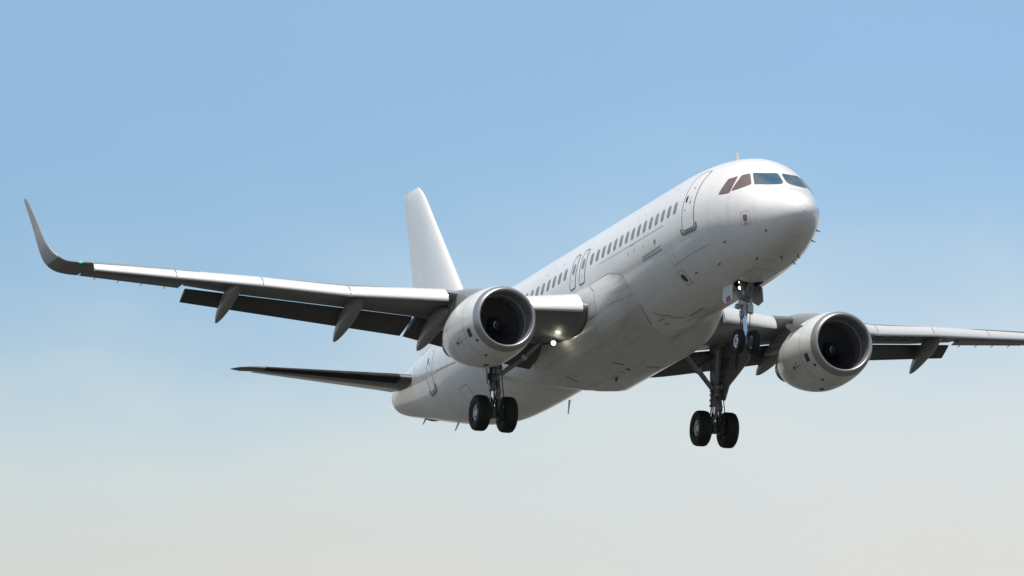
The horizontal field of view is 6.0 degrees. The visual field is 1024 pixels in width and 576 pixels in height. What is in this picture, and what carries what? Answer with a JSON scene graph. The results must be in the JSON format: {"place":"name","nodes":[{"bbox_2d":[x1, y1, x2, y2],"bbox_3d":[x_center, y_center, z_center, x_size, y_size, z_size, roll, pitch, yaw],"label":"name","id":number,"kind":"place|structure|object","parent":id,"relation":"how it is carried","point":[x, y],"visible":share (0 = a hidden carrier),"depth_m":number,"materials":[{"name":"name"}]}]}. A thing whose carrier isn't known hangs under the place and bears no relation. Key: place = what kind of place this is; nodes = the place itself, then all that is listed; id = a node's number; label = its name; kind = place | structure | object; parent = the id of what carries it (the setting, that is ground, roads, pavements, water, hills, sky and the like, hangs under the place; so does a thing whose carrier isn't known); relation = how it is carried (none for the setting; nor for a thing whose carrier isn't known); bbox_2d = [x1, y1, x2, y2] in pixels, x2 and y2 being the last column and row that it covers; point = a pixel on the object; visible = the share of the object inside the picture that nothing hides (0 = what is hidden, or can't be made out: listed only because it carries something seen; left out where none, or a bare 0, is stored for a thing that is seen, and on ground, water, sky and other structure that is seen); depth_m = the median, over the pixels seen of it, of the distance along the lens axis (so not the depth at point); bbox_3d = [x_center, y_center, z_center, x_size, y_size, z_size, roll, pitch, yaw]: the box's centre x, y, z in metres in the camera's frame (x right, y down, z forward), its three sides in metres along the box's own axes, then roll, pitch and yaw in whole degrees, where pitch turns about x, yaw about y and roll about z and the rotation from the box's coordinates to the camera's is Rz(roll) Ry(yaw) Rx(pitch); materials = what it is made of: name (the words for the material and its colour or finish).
{"place":"outdoors","nodes":[
{"label":"outdoors","id":0,"kind":"place"},
{"bbox_2d":[0,0,1023,575],"label":"sky","id":1,"kind":"structure","parent":0,"point":[280,139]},
{"bbox_2d":[24,151,1023,447],"bbox_3d":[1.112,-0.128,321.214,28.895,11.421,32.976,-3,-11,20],"label":"passenger jet","id":2,"kind":"object","parent":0,"point":[658,285],"visible":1,"depth_m":313.90,"materials":[{"name":"white paint"}]},
{"bbox_2d":[426,345,436,396],"bbox_3d":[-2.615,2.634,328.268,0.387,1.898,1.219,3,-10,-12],"label":"cabin door","id":3,"kind":"structure","parent":2,"relation":"in","point":[430,381],"depth_m":328.21,"materials":[{"name":"white paint"}]},
{"bbox_2d":[601,245,605,257],"bbox_3d":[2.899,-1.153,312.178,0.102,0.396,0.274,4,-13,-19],"label":"cabin window","id":4,"kind":"structure","parent":2,"relation":"in","point":[603,251],"depth_m":312.19,"materials":[{"name":"grey glass"}]},
{"bbox_2d":[607,242,611,253],"bbox_3d":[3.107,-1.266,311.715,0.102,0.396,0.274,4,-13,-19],"label":"cabin window","id":5,"kind":"structure","parent":2,"relation":"in","point":[609,247],"depth_m":311.66,"materials":[{"name":"grey glass"}]},
{"bbox_2d":[613,238,617,250],"bbox_3d":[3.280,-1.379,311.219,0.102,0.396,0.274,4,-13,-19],"label":"cabin window","id":6,"kind":"structure","parent":2,"relation":"in","point":[615,243],"depth_m":311.20,"materials":[{"name":"grey glass"}]},
{"bbox_2d":[619,235,623,246],"bbox_3d":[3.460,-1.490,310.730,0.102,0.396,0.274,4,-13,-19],"label":"cabin window","id":7,"kind":"structure","parent":2,"relation":"in","point":[621,239],"depth_m":310.67,"materials":[{"name":"grey glass"}]},
{"bbox_2d":[625,231,629,243],"bbox_3d":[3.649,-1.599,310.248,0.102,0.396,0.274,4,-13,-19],"label":"cabin window","id":8,"kind":"structure","parent":2,"relation":"in","point":[627,235],"depth_m":310.21,"materials":[{"name":"grey glass"}]},
{"bbox_2d":[643,220,646,232],"bbox_3d":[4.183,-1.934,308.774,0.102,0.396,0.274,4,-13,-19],"label":"cabin window","id":9,"kind":"structure","parent":2,"relation":"in","point":[644,227],"depth_m":308.70,"materials":[{"name":"grey glass"}]},
{"bbox_2d":[660,209,664,221],"bbox_3d":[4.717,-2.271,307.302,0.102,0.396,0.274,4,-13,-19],"label":"cabin window","id":10,"kind":"structure","parent":2,"relation":"in","point":[662,216],"depth_m":307.27,"materials":[{"name":"grey glass"}]},
{"bbox_2d":[667,206,671,217],"bbox_3d":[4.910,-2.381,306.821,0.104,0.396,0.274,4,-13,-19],"label":"cabin window","id":11,"kind":"structure","parent":2,"relation":"in","point":[669,210],"depth_m":306.75,"materials":[{"name":"grey glass"}]},
{"bbox_2d":[673,202,677,213],"bbox_3d":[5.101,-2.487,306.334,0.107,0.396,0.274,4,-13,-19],"label":"cabin window","id":12,"kind":"structure","parent":2,"relation":"in","point":[675,207],"depth_m":306.30,"materials":[{"name":"grey glass"}]},
{"bbox_2d":[680,171,711,235],"bbox_3d":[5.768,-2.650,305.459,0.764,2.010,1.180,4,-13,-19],"label":"cabin door","id":13,"kind":"structure","parent":2,"relation":"in","point":[687,218],"depth_m":305.33,"materials":[{"name":"white paint"}]},
{"bbox_2d":[722,283,733,302],"bbox_3d":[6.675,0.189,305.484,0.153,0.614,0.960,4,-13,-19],"label":"nose gear door","id":14,"kind":"structure","parent":2,"relation":"in","point":[727,296],"depth_m":305.33,"materials":[{"name":"white paint"}]},
{"bbox_2d":[719,176,737,194],"bbox_3d":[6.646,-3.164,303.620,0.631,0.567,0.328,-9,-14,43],"label":"cockpit window","id":15,"kind":"structure","parent":2,"relation":"in","point":[727,187],"depth_m":303.55,"materials":[{"name":"brown glass"}]},
{"bbox_2d":[732,173,751,190],"bbox_3d":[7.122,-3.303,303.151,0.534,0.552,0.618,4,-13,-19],"label":"cockpit window","id":16,"kind":"structure","parent":2,"relation":"in","point":[745,180],"depth_m":303.18,"materials":[{"name":"brown glass"}]},
{"bbox_2d":[751,285,763,305],"bbox_3d":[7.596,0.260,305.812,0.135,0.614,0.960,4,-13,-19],"label":"nose gear door","id":17,"kind":"structure","parent":2,"relation":"in","point":[757,294],"depth_m":305.63,"materials":[{"name":"grey metal"}]},
{"bbox_2d":[753,173,782,184],"bbox_3d":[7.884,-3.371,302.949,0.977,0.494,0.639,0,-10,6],"label":"cockpit window","id":18,"kind":"structure","parent":2,"relation":"in","point":[759,178],"depth_m":302.95,"materials":[{"name":"blue glass"}]},
{"bbox_2d":[782,174,807,188],"bbox_3d":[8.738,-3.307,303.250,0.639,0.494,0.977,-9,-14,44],"label":"cockpit window","id":19,"kind":"structure","parent":2,"relation":"in","point":[790,179],"depth_m":303.18,"materials":[{"name":"blue glass"}]}
]}

